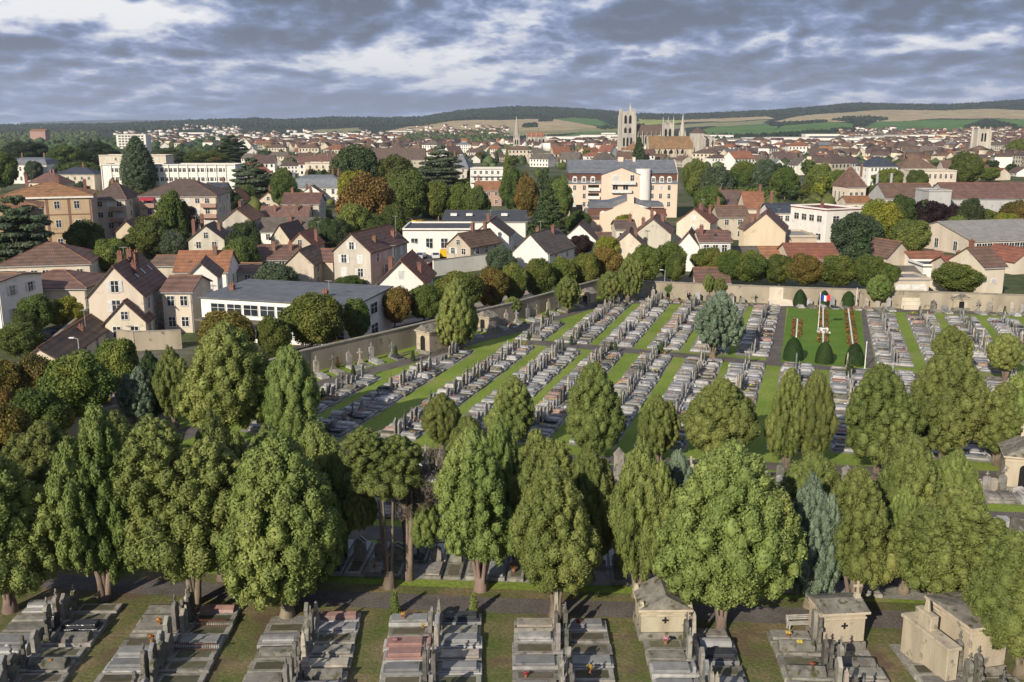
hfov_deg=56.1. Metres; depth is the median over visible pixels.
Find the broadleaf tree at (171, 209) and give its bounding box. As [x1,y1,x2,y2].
[155,190,189,234]
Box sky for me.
[0,0,1023,124]
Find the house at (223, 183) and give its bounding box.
[206,176,231,188]
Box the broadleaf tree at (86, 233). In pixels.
[62,218,104,249]
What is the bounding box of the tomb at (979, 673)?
[976,666,984,681]
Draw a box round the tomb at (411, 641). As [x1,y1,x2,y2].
[383,633,432,651]
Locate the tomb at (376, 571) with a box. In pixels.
[364,538,383,577]
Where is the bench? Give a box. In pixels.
[786,614,808,629]
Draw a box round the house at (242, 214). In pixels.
[221,199,264,231]
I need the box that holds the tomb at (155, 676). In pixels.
[149,653,207,681]
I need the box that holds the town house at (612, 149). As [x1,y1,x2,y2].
[597,143,617,157]
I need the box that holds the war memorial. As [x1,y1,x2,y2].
[817,327,830,332]
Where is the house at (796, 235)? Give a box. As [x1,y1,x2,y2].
[786,229,817,241]
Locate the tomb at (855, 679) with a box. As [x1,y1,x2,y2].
[852,675,857,681]
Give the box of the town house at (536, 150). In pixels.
[528,147,548,163]
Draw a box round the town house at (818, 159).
[814,154,828,161]
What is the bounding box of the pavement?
[110,290,529,397]
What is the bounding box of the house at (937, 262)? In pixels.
[929,244,963,279]
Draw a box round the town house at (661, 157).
[655,154,669,159]
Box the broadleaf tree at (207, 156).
[182,150,229,162]
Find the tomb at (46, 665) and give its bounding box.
[18,635,76,672]
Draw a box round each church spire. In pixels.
[513,116,519,146]
[679,115,685,135]
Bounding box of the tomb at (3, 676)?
[0,671,7,681]
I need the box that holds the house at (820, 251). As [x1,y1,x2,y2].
[777,242,839,261]
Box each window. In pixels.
[7,284,17,295]
[9,308,16,318]
[25,281,35,291]
[53,201,59,208]
[55,220,61,227]
[73,201,79,208]
[97,201,102,206]
[98,212,103,217]
[106,201,111,206]
[106,280,122,292]
[107,212,112,217]
[107,300,121,311]
[112,326,120,337]
[116,201,121,206]
[117,212,122,217]
[120,311,128,319]
[130,326,138,330]
[146,295,151,309]
[152,292,156,305]
[154,313,158,327]
[157,289,161,301]
[158,310,163,323]
[166,295,174,305]
[168,316,176,326]
[179,295,187,305]
[181,316,189,326]
[196,241,200,247]
[203,232,208,238]
[205,208,209,213]
[210,302,225,312]
[226,303,241,314]
[243,304,258,316]
[244,275,250,279]
[259,305,275,317]
[276,306,285,317]
[329,332,344,342]
[338,254,348,262]
[341,267,347,275]
[346,242,356,249]
[355,268,365,276]
[357,255,362,263]
[370,301,377,314]
[371,322,378,333]
[375,253,380,262]
[384,263,388,272]
[391,248,395,256]
[398,270,403,279]
[411,238,417,243]
[426,238,432,247]
[441,238,447,247]
[449,247,456,253]
[461,248,465,254]
[475,247,480,254]
[612,175,618,180]
[691,215,695,220]
[701,245,710,248]
[719,245,729,251]
[794,212,798,218]
[801,213,806,219]
[809,214,814,220]
[816,215,821,221]
[934,238,938,247]
[952,241,957,250]
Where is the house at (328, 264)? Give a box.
[320,248,334,282]
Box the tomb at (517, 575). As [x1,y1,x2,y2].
[507,553,524,581]
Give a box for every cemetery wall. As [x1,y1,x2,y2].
[66,279,599,442]
[617,280,1023,311]
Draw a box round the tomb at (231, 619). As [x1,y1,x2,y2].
[186,585,237,626]
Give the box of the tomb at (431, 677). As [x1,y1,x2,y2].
[429,674,433,681]
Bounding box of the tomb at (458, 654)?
[431,623,481,662]
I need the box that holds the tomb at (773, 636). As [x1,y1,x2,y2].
[767,604,818,645]
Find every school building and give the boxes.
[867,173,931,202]
[915,188,951,206]
[932,182,1023,211]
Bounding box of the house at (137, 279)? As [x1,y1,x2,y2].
[85,247,166,329]
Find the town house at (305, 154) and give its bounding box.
[297,151,313,157]
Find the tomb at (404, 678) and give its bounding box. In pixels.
[380,641,428,681]
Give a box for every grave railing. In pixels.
[174,641,215,650]
[195,619,226,626]
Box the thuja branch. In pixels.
[406,497,441,547]
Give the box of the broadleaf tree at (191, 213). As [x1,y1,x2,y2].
[188,206,197,233]
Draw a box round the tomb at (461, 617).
[434,611,481,625]
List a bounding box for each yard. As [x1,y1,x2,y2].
[422,257,446,262]
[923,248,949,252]
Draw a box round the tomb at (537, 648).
[512,623,563,655]
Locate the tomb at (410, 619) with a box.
[389,606,434,626]
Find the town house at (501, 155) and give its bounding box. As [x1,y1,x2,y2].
[490,151,504,161]
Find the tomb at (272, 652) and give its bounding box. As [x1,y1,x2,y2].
[254,630,301,659]
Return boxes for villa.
[295,168,340,202]
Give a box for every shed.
[689,267,731,283]
[731,246,760,253]
[757,246,779,258]
[897,265,925,275]
[908,259,932,278]
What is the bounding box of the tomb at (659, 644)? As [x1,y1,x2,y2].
[644,612,688,650]
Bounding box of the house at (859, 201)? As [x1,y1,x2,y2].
[837,196,869,210]
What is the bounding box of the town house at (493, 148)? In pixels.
[490,144,499,153]
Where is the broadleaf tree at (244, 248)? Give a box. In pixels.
[222,235,260,261]
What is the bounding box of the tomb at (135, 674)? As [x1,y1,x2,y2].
[131,671,138,681]
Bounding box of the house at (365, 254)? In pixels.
[331,216,408,284]
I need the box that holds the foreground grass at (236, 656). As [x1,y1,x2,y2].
[66,633,1023,681]
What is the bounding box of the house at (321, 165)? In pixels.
[305,159,329,171]
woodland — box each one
[0,116,397,132]
[0,126,511,142]
[0,134,246,156]
[396,105,618,125]
[640,99,1023,119]
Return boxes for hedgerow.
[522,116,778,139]
[768,115,1023,136]
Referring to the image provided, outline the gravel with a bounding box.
[70,298,1023,681]
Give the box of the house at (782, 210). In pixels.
[760,191,795,228]
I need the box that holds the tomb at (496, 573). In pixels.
[487,560,506,581]
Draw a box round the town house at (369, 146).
[363,143,374,150]
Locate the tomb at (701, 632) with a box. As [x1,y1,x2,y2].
[689,612,728,639]
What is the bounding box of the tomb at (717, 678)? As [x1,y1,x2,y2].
[714,671,719,681]
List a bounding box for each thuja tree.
[0,420,68,485]
[0,453,60,614]
[43,403,141,601]
[109,410,136,444]
[109,413,243,605]
[115,366,155,422]
[137,349,163,416]
[151,344,189,428]
[176,319,269,432]
[193,408,249,581]
[213,428,347,618]
[247,423,291,448]
[259,343,320,438]
[293,419,352,575]
[337,426,424,590]
[342,492,377,530]
[420,392,461,449]
[431,426,512,593]
[435,276,478,345]
[443,414,485,459]
[482,374,535,441]
[486,414,519,513]
[504,296,522,312]
[508,428,574,513]
[509,461,602,618]
[554,275,581,313]
[565,360,627,456]
[570,441,615,581]
[596,270,623,302]
[607,432,676,598]
[618,252,643,301]
[637,393,681,462]
[650,437,808,630]
[666,448,692,492]
[679,376,761,453]
[694,290,746,356]
[702,273,714,294]
[713,277,726,292]
[764,366,807,467]
[778,448,841,501]
[786,472,842,609]
[798,370,839,455]
[824,465,901,594]
[844,362,927,473]
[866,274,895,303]
[876,432,941,580]
[886,484,1009,594]
[887,481,924,594]
[909,343,990,461]
[930,324,974,357]
[936,448,985,501]
[959,529,1023,679]
[972,381,1023,466]
[986,333,1023,380]
[1007,370,1023,415]
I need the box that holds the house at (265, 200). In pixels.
[259,186,278,205]
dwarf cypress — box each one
[321,387,325,399]
[335,356,339,366]
[350,364,355,375]
[389,588,400,613]
[393,346,397,354]
[410,349,414,360]
[468,591,478,612]
[569,335,573,344]
[658,341,663,353]
[845,357,853,375]
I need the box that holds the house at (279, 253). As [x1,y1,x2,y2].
[257,236,301,263]
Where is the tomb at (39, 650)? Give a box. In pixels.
[29,629,86,660]
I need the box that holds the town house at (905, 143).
[893,139,911,147]
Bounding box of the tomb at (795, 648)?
[772,618,822,657]
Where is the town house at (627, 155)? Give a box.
[616,150,634,159]
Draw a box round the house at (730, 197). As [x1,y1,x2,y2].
[719,185,743,204]
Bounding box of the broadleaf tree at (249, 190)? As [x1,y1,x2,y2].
[241,184,257,196]
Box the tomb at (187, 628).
[179,608,232,638]
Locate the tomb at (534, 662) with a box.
[512,654,564,669]
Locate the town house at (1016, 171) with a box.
[1008,165,1023,176]
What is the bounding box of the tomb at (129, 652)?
[111,630,164,660]
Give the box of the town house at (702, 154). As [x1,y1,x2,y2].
[692,147,719,161]
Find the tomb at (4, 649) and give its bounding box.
[0,642,30,656]
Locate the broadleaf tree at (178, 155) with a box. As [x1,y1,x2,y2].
[150,147,186,162]
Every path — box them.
[39,574,912,628]
[176,301,602,440]
[244,441,997,477]
[348,525,612,549]
[428,486,1023,518]
[525,340,985,383]
[601,300,1023,316]
[766,308,785,362]
[861,311,874,367]
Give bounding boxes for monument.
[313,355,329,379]
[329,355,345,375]
[345,348,360,370]
[356,348,372,367]
[368,344,384,364]
[388,342,404,360]
[474,333,482,337]
[496,317,508,329]
[503,312,517,327]
[513,310,528,325]
[525,306,539,322]
[534,304,548,319]
[545,299,559,315]
[556,301,569,312]
[572,304,584,307]
[638,292,644,301]
[660,290,666,298]
[672,295,679,302]
[683,289,689,301]
[695,291,701,301]
[729,292,735,303]
[739,297,747,305]
[750,292,757,306]
[768,287,792,305]
[806,298,816,308]
[817,292,826,307]
[829,296,838,309]
[839,301,849,309]
[853,296,861,309]
[862,297,873,310]
[873,301,881,310]
[885,297,895,311]
[896,289,923,309]
[929,300,941,313]
[940,305,952,313]
[974,300,987,314]
[985,302,998,315]
[996,305,1009,315]
[1008,299,1021,316]
[1018,303,1023,315]
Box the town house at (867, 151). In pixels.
[865,147,876,155]
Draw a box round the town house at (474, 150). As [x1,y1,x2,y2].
[466,147,482,154]
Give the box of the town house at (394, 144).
[390,141,402,146]
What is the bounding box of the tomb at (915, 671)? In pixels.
[906,631,963,679]
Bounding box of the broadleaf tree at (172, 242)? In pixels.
[157,229,188,254]
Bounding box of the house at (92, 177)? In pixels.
[56,162,102,190]
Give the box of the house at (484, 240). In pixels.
[444,220,503,257]
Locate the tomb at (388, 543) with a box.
[372,541,390,558]
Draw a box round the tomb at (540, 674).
[513,655,560,681]
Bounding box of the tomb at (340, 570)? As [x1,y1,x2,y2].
[328,550,349,575]
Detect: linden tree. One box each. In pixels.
[0,359,30,392]
[0,385,15,405]
[0,401,33,456]
[6,386,76,431]
[18,352,50,388]
[35,349,117,416]
[93,337,139,403]
[197,309,255,346]
[256,315,292,358]
[277,291,345,346]
[343,298,370,337]
[382,285,411,327]
[409,283,442,321]
[433,270,484,302]
[478,265,508,305]
[502,261,528,298]
[525,257,556,294]
[551,256,578,286]
[573,252,600,283]
[593,245,623,278]
[632,244,664,280]
[658,240,687,281]
[665,254,685,281]
[689,246,719,266]
[715,249,740,281]
[732,250,768,284]
[764,253,792,285]
[787,253,824,286]
[821,254,856,287]
[854,253,885,286]
[880,262,901,284]
[930,261,986,291]
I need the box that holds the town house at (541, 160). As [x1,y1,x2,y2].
[529,152,555,166]
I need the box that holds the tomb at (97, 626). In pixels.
[51,612,106,636]
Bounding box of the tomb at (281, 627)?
[264,602,309,632]
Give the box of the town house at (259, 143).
[253,139,270,149]
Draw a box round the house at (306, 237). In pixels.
[291,227,325,248]
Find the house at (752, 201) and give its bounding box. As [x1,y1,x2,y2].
[737,184,764,213]
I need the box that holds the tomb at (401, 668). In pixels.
[380,647,430,677]
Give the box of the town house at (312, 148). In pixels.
[298,142,320,153]
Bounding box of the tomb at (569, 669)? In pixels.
[568,662,570,681]
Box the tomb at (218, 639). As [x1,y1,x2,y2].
[173,633,224,650]
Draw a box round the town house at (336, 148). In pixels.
[323,142,344,152]
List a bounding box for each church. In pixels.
[526,130,545,142]
[646,127,714,156]
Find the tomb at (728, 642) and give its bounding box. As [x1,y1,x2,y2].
[691,633,736,652]
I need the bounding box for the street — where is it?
[103,290,553,407]
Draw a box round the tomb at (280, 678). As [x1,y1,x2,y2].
[278,674,283,681]
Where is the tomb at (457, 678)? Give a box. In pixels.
[431,643,481,681]
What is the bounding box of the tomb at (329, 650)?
[304,620,354,658]
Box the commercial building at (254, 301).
[195,279,393,346]
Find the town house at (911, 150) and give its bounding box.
[903,148,918,151]
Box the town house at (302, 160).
[298,153,331,175]
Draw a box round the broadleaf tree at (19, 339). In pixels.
[0,322,45,357]
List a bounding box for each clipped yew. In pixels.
[783,337,802,361]
[793,289,806,305]
[815,341,833,364]
[818,290,829,306]
[841,291,855,306]
[844,343,863,366]
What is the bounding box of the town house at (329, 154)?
[317,151,337,159]
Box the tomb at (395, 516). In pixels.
[394,498,408,518]
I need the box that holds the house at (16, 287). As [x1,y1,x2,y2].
[0,271,43,327]
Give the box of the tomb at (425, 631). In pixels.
[387,611,433,637]
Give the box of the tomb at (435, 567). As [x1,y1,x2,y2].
[424,541,445,579]
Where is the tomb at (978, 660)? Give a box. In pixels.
[973,646,1019,681]
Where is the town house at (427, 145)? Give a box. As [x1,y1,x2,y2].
[422,139,444,150]
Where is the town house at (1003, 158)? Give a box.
[990,150,1012,167]
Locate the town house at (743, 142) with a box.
[735,138,747,145]
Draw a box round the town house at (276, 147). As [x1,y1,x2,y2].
[268,142,288,151]
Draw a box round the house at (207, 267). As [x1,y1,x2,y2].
[187,255,223,291]
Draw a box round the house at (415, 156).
[373,148,426,167]
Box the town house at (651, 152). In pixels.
[644,149,654,159]
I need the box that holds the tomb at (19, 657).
[16,653,21,667]
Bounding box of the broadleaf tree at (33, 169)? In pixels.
[23,160,42,180]
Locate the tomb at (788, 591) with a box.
[784,573,794,593]
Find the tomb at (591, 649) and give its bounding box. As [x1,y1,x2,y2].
[562,623,612,656]
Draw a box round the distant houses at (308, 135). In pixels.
[113,124,509,144]
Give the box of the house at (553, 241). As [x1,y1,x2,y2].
[512,221,575,270]
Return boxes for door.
[420,335,424,350]
[480,319,484,327]
[896,285,910,288]
[912,285,926,290]
[959,300,963,307]
[1018,466,1023,486]
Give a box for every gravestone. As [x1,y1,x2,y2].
[184,589,186,608]
[314,600,319,622]
[437,599,443,631]
[552,605,557,636]
[613,447,624,482]
[688,456,694,466]
[691,611,696,639]
[989,477,997,490]
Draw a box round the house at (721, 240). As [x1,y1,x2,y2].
[693,224,732,252]
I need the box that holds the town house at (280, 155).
[270,150,291,160]
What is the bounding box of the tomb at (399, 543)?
[394,541,403,556]
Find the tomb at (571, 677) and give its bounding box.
[569,664,574,681]
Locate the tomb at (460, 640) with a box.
[432,614,481,649]
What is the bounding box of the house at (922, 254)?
[904,251,943,264]
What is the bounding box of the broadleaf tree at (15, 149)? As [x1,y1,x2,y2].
[0,141,48,158]
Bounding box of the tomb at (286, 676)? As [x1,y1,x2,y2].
[283,656,289,681]
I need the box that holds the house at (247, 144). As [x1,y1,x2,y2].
[240,139,253,148]
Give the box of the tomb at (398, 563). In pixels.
[383,544,403,577]
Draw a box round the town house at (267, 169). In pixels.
[244,158,271,179]
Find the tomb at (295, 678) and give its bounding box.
[293,676,338,681]
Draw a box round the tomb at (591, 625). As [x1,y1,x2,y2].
[561,604,606,631]
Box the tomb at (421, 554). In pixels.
[413,544,430,562]
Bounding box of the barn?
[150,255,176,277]
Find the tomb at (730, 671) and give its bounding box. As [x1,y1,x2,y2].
[697,647,745,679]
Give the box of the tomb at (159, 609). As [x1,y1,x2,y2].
[144,589,195,613]
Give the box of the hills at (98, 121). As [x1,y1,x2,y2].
[20,119,286,123]
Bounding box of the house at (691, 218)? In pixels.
[675,203,718,243]
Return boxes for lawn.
[57,296,1023,602]
[780,308,867,367]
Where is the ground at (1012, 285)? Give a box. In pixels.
[0,151,1023,398]
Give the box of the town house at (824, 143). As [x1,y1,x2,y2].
[818,141,830,145]
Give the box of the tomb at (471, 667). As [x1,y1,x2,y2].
[430,645,481,674]
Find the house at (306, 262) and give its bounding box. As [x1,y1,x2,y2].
[284,243,322,281]
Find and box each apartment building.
[0,196,45,255]
[2,174,98,243]
[97,175,139,239]
[98,154,173,164]
[116,134,151,152]
[137,179,230,234]
[470,167,502,188]
[566,157,677,216]
[583,194,667,231]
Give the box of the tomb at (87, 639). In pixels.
[41,612,98,647]
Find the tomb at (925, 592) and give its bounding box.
[921,588,928,594]
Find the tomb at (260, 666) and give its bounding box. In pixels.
[247,636,297,672]
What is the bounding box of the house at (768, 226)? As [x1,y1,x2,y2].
[742,207,788,245]
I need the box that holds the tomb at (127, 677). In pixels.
[94,643,149,681]
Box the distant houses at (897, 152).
[238,136,1023,162]
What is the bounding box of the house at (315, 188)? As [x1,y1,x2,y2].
[303,184,325,203]
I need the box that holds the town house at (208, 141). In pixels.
[202,137,217,145]
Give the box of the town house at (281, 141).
[277,138,285,144]
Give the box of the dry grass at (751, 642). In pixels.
[0,563,1014,672]
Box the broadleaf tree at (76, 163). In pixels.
[61,160,100,170]
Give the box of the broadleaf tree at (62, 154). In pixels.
[45,145,86,163]
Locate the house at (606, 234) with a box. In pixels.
[595,232,611,237]
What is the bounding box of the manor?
[452,149,474,178]
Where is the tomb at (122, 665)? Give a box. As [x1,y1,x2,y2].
[102,642,157,672]
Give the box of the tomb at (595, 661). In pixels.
[563,647,613,669]
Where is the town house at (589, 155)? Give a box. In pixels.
[582,150,598,159]
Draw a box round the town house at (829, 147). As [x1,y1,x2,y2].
[820,145,832,149]
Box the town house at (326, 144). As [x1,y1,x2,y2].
[320,141,331,149]
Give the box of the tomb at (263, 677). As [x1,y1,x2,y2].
[242,652,295,681]
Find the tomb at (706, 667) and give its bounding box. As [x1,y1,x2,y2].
[703,659,746,681]
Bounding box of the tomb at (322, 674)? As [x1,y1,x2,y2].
[295,646,347,681]
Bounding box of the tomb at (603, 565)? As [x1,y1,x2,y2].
[594,553,606,568]
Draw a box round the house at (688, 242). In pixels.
[677,220,701,270]
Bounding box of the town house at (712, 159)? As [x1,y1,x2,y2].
[705,152,724,165]
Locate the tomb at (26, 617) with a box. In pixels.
[8,588,60,623]
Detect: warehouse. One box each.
[179,132,204,135]
[263,135,297,137]
[297,133,326,135]
[388,131,412,133]
[441,210,526,245]
[544,136,574,138]
[579,134,600,138]
[605,134,617,138]
[710,135,733,137]
[711,138,751,141]
[726,139,751,140]
[766,137,808,139]
[801,134,839,136]
[813,137,847,140]
[847,137,859,139]
[848,136,892,138]
[861,135,906,137]
[894,134,934,138]
[915,139,952,142]
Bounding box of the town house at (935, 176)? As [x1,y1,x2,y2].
[903,169,956,186]
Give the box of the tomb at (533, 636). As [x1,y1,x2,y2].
[514,631,555,641]
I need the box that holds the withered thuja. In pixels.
[391,443,443,581]
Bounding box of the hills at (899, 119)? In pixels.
[2,104,1023,139]
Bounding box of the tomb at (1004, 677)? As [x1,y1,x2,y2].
[998,670,1006,681]
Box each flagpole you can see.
[816,292,830,330]
[863,342,866,368]
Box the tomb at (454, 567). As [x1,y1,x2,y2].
[444,554,464,579]
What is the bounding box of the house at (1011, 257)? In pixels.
[990,243,1023,274]
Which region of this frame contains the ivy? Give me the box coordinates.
[664,284,671,298]
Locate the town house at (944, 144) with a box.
[931,140,948,148]
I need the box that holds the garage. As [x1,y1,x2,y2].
[893,272,929,290]
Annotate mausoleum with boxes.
[414,321,449,354]
[477,309,497,332]
[579,287,597,305]
[632,576,693,640]
[805,581,870,650]
[900,590,1006,680]
[951,291,971,310]
[995,424,1023,491]
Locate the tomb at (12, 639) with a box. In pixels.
[0,627,44,644]
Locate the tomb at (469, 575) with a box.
[466,560,475,580]
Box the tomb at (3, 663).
[0,654,8,678]
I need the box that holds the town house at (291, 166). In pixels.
[279,159,298,172]
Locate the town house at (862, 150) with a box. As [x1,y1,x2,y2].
[857,146,864,155]
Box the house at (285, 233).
[269,219,304,244]
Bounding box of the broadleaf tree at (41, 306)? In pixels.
[12,293,56,326]
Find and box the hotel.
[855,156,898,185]
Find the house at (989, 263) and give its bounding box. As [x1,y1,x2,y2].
[947,238,1008,292]
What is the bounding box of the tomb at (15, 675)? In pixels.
[7,646,69,681]
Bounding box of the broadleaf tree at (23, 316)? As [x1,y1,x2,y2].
[11,308,43,331]
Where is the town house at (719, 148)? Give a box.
[711,144,729,151]
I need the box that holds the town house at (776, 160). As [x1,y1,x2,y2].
[770,156,784,165]
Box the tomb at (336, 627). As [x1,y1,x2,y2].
[314,616,359,634]
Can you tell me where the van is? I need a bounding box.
[440,249,446,257]
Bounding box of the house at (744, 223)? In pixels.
[737,213,778,245]
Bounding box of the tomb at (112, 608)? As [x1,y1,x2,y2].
[70,583,122,614]
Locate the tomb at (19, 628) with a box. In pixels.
[0,597,51,633]
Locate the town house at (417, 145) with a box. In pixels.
[411,143,421,147]
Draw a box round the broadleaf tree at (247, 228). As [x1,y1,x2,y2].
[224,219,261,244]
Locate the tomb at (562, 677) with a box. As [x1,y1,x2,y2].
[560,667,564,681]
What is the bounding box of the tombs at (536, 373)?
[244,291,1023,504]
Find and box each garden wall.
[52,306,89,336]
[116,329,182,350]
[432,250,512,275]
[929,279,954,291]
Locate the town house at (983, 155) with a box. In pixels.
[978,154,988,158]
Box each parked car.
[42,329,57,338]
[417,252,426,258]
[431,252,439,258]
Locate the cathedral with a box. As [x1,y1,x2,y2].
[617,103,673,150]
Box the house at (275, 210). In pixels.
[259,203,312,216]
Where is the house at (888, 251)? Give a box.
[869,237,908,264]
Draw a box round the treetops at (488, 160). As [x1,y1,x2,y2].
[241,142,1014,169]
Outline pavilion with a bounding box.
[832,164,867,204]
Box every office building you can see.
[100,163,243,191]
[790,200,861,241]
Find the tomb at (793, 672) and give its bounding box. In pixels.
[780,644,834,681]
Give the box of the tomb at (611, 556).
[609,549,614,565]
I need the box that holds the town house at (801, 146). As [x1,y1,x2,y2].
[785,140,809,153]
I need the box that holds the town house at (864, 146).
[861,143,868,149]
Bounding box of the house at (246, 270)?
[236,262,265,282]
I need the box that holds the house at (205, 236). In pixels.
[187,213,229,249]
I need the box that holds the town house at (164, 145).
[160,141,168,147]
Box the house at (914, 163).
[896,153,936,172]
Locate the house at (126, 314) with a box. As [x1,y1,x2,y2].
[102,298,155,339]
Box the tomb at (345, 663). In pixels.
[301,631,351,672]
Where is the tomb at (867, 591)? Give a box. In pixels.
[862,582,882,597]
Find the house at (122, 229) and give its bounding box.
[113,215,141,238]
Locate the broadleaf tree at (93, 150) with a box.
[75,140,121,164]
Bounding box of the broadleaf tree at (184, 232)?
[172,228,191,238]
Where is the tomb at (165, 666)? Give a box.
[157,634,214,674]
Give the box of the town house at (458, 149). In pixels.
[443,144,463,156]
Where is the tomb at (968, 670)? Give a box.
[917,653,973,681]
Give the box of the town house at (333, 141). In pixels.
[327,139,340,144]
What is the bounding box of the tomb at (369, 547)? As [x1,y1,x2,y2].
[353,536,375,558]
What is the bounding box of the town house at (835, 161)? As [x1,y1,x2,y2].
[816,150,850,171]
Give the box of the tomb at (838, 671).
[787,657,842,681]
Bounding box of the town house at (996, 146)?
[991,141,1005,150]
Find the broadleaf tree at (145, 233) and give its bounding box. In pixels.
[126,215,167,258]
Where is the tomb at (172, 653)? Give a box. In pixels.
[165,633,218,659]
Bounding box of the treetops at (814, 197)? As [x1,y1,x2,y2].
[242,161,1014,247]
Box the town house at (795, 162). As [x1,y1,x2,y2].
[787,155,805,174]
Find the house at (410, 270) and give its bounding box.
[375,245,436,293]
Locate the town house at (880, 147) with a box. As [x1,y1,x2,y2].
[874,144,885,148]
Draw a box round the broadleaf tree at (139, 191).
[133,189,144,193]
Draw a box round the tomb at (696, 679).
[653,677,698,681]
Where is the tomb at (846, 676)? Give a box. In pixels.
[843,668,848,681]
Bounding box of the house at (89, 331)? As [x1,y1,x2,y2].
[17,310,108,362]
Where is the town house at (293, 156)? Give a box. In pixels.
[283,154,297,161]
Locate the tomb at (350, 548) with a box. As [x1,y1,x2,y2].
[346,539,354,559]
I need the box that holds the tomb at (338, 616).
[318,610,360,622]
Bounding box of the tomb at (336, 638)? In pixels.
[308,605,356,645]
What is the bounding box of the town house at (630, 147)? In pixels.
[622,141,634,151]
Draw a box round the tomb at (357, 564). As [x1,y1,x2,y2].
[344,538,368,576]
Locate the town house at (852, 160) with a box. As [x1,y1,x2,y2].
[842,154,857,170]
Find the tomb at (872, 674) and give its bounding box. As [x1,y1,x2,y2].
[833,636,889,681]
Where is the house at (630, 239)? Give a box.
[616,226,646,258]
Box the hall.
[924,219,1023,253]
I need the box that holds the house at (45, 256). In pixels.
[0,242,104,273]
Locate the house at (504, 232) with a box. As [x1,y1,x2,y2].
[478,210,515,250]
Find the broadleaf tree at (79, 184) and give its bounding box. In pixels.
[72,181,89,188]
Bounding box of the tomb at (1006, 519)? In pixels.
[993,515,1019,531]
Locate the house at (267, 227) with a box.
[258,213,320,243]
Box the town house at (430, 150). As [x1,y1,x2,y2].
[426,146,439,163]
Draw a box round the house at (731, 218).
[711,197,748,239]
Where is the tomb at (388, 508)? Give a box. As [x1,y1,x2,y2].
[377,497,396,518]
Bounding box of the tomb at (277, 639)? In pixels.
[257,629,304,648]
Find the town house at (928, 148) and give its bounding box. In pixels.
[919,144,937,151]
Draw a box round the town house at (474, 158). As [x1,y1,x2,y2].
[467,153,479,162]
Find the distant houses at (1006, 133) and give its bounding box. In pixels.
[837,125,1023,141]
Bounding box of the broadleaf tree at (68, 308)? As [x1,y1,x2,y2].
[51,295,85,326]
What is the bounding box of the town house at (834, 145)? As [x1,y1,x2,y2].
[827,141,841,148]
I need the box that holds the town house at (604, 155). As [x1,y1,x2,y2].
[591,150,616,159]
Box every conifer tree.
[0,195,55,262]
[118,135,157,190]
[214,135,248,162]
[229,158,272,198]
[400,216,409,235]
[418,145,464,185]
[494,151,499,164]
[503,146,510,172]
[524,179,568,237]
[632,134,646,159]
[849,222,871,259]
[920,199,933,223]
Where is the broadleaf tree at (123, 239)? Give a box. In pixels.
[120,234,143,254]
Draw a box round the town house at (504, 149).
[502,144,510,153]
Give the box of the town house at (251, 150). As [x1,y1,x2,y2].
[246,146,256,152]
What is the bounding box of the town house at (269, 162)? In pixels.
[253,152,277,172]
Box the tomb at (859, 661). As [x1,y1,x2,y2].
[828,640,878,667]
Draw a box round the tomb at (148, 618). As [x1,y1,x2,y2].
[136,599,184,624]
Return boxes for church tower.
[970,127,991,148]
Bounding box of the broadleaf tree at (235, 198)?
[222,187,241,209]
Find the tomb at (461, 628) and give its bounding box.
[433,607,479,635]
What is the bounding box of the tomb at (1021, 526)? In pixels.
[1019,519,1023,531]
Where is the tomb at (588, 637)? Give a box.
[561,602,609,643]
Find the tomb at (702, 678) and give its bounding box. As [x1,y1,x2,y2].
[699,670,704,681]
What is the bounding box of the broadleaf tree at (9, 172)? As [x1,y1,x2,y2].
[0,151,18,191]
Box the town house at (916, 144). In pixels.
[909,141,921,145]
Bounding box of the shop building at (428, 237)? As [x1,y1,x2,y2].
[402,221,472,256]
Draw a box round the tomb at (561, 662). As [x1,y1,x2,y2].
[515,650,563,681]
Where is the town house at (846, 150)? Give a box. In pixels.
[837,147,849,154]
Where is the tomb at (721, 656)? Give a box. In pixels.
[692,640,739,665]
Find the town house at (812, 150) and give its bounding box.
[807,146,822,153]
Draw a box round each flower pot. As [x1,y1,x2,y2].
[148,633,154,641]
[155,617,161,624]
[400,611,405,618]
[511,564,515,571]
[586,664,593,672]
[662,635,668,643]
[785,630,791,636]
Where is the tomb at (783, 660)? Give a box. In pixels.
[777,634,828,666]
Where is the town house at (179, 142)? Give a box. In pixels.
[174,138,188,147]
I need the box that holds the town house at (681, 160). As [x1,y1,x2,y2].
[675,154,691,166]
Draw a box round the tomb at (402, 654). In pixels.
[383,643,431,663]
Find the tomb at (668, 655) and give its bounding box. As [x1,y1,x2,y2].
[645,627,693,665]
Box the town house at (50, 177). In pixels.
[28,169,74,185]
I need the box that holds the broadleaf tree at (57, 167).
[52,162,62,172]
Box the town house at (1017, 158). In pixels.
[1010,150,1023,166]
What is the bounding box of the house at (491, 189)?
[475,176,501,205]
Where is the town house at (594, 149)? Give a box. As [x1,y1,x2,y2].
[578,146,598,152]
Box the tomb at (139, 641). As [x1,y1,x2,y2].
[119,615,173,648]
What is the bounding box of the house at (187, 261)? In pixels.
[172,240,239,287]
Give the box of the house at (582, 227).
[566,219,598,254]
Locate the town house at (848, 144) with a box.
[841,140,852,147]
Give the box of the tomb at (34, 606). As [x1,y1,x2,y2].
[22,597,71,612]
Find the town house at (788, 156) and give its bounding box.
[769,151,792,160]
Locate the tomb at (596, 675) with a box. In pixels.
[564,646,614,681]
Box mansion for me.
[14,152,57,183]
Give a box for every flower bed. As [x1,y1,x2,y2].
[791,318,802,336]
[817,306,828,342]
[843,306,858,345]
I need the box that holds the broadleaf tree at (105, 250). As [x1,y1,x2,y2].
[92,237,132,271]
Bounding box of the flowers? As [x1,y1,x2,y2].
[256,298,1023,492]
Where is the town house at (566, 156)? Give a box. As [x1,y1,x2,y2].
[559,149,582,162]
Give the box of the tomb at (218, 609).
[194,604,240,613]

